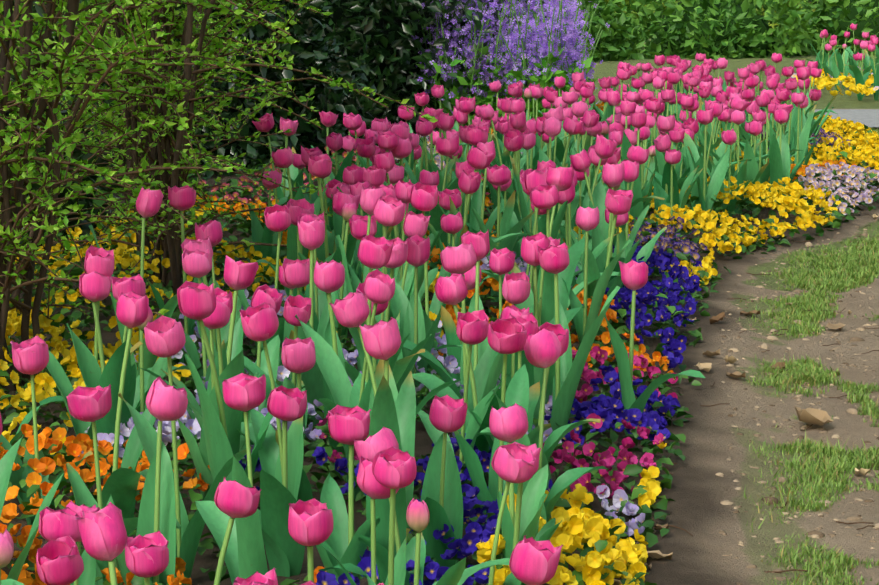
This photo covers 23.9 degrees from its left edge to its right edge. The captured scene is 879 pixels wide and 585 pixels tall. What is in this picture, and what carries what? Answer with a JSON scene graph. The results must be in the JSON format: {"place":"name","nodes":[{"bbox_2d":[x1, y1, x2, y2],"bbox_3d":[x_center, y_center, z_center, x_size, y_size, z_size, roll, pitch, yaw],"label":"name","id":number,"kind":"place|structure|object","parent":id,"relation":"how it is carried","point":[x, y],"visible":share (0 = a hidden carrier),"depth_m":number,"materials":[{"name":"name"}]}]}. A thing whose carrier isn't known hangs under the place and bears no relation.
{"place":"outdoors","nodes":[
{"label":"outdoors","id":0,"kind":"place"},
{"bbox_2d":[0,4,878,584],"bbox_3d":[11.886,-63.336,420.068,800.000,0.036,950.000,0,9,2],"label":"ground","id":1,"kind":"structure","parent":0,"point":[700,490],"depth_m":4.40,"materials":[{"name":"brown soil"}]},
{"bbox_2d":[0,0,437,391],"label":"shrub","id":2,"kind":"object","parent":1,"relation":"on","point":[170,245],"depth_m":5.16,"materials":[{"name":"green plant"}]},
{"bbox_2d":[0,0,546,265],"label":"hedge leaves","id":3,"kind":"object","parent":1,"relation":"on","point":[316,47],"visible":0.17,"depth_m":10.29,"materials":[{"name":"green plant"}]},
{"bbox_2d":[1,0,878,196],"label":"hedge","id":4,"kind":"object","parent":1,"relation":"on","point":[843,25],"visible":0.02,"depth_m":12.41,"materials":[{"name":"green plant"}]},
{"bbox_2d":[410,0,609,136],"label":"flowering bush","id":5,"kind":"object","parent":1,"relation":"on","point":[571,31],"depth_m":11.61,"materials":[{"name":"purple plant"}]},
{"bbox_2d":[425,0,878,61],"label":"bush leaves","id":6,"kind":"object","parent":1,"relation":"on","point":[796,27],"visible":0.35,"depth_m":24.33,"materials":[{"name":"green plant"}]},
{"bbox_2d":[613,213,878,584],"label":"stones","id":7,"kind":"object","parent":1,"relation":"on","point":[809,416],"visible":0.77,"depth_m":4.47,"materials":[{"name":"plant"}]},
{"bbox_2d":[652,214,878,584],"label":"path debris","id":8,"kind":"object","parent":1,"relation":"on","point":[816,534],"visible":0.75,"depth_m":4.53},
{"bbox_2d":[736,126,878,584],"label":"grass","id":9,"kind":"structure","parent":0,"point":[831,277],"depth_m":4.81,"materials":[{"name":"green plant"}]},
{"bbox_2d":[815,109,878,126],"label":"road","id":10,"kind":"structure","parent":0,"point":[868,117],"depth_m":14.14,"materials":[{"name":"grey concrete"}]}
]}

